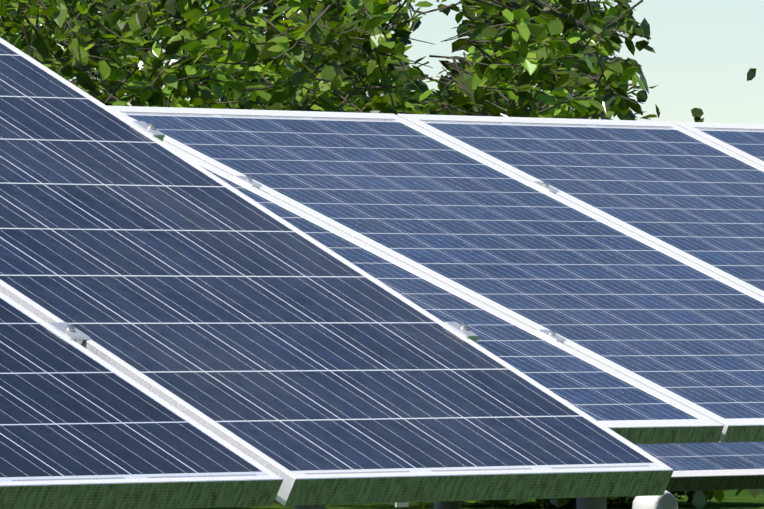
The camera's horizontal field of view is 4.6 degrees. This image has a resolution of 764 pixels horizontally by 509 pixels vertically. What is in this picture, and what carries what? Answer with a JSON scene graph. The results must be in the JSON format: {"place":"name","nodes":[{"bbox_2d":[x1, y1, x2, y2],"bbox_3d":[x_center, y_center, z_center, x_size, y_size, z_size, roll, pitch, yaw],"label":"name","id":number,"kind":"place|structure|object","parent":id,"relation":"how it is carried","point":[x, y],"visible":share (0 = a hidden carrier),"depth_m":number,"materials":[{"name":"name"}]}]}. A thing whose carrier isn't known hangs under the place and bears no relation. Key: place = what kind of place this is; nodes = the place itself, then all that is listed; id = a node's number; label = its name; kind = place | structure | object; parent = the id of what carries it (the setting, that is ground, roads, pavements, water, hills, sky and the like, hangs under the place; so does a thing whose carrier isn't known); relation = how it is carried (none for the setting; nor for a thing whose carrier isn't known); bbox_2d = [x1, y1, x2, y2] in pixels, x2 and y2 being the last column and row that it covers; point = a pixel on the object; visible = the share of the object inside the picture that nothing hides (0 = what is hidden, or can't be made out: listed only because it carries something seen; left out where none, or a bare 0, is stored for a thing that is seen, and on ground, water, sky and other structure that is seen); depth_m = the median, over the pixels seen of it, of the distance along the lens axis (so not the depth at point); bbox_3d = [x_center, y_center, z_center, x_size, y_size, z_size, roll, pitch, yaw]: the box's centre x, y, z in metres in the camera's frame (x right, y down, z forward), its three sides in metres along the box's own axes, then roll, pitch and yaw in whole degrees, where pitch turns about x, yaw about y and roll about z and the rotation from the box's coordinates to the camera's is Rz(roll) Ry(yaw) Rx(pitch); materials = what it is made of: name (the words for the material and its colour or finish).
{"place":"outdoors","nodes":[
{"label":"outdoors","id":0,"kind":"place"},
{"bbox_2d":[0,0,659,119],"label":"tree","id":1,"kind":"object","parent":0,"point":[297,96],"depth_m":40.18,"materials":[{"name":"green plant"}]},
{"bbox_2d":[16,0,763,123],"label":"sky","id":2,"kind":"structure","parent":0,"point":[706,50],"materials":[{"name":"white"}]},
{"bbox_2d":[395,502,408,506],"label":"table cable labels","id":3,"kind":"object","parent":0,"point":[405,504],"visible":0.19,"depth_m":20.13,"materials":[{"name":"white plastic"}]},
{"bbox_2d":[185,489,763,508],"bbox_3d":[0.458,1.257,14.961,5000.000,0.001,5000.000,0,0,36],"label":"ground","id":4,"kind":"structure","parent":0,"point":[743,499],"depth_m":57.36,"materials":[{"name":"green plant"}]},
{"bbox_2d":[295,497,606,508],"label":"support posts","id":5,"kind":"object","parent":4,"relation":"on","point":[593,503],"depth_m":19.02,"materials":[{"name":"metal"}]},
{"bbox_2d":[108,106,763,443],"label":"solar panels","id":6,"kind":"object","parent":5,"relation":"on","point":[626,261],"visible":0.54,"depth_m":19.06,"materials":[{"name":"glass"}]},
{"bbox_2d":[234,176,565,342],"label":"panel clamps","id":7,"kind":"object","parent":6,"relation":"on","point":[249,181],"visible":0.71,"depth_m":18.75,"materials":[{"name":"metal"}]},
{"bbox_2d":[434,496,635,508],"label":"table substructure","id":8,"kind":"object","parent":4,"relation":"on","point":[448,505],"depth_m":21.53,"materials":[{"name":"grey metal"}]},
{"bbox_2d":[420,489,763,508],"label":"shrub","id":9,"kind":"object","parent":4,"relation":"on","point":[698,499],"depth_m":56.65,"materials":[{"name":"green plant"}]},
{"bbox_2d":[632,490,677,508],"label":"pipe","id":10,"kind":"object","parent":4,"relation":"on","point":[667,500],"visible":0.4,"depth_m":20.75,"materials":[{"name":"white plastic"}]},
{"bbox_3d":[-1.676,0.648,13.386,1.101,1.801,5.150,0,0,36],"label":"table substructure","id":11,"kind":"object","parent":4,"relation":"on","visible":0},
{"bbox_2d":[0,38,673,508],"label":"solar panels","id":12,"kind":"object","parent":11,"relation":"on","point":[238,348],"visible":1,"depth_m":14.73,"materials":[{"name":"glass"}]},
{"bbox_2d":[47,121,477,344],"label":"panel clamps","id":13,"kind":"object","parent":12,"relation":"on","point":[68,330],"visible":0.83,"depth_m":15.21,"materials":[{"name":"metal"}]},
{"bbox_2d":[274,441,763,501],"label":"solar panels","id":14,"kind":"object","parent":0,"point":[719,465],"visible":0.02,"depth_m":21.19,"materials":[{"name":"blue glass"}]},
{"bbox_2d":[691,68,755,121],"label":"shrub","id":15,"kind":"object","parent":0,"point":[697,113],"depth_m":76.98,"materials":[{"name":"green plant"}]}
]}

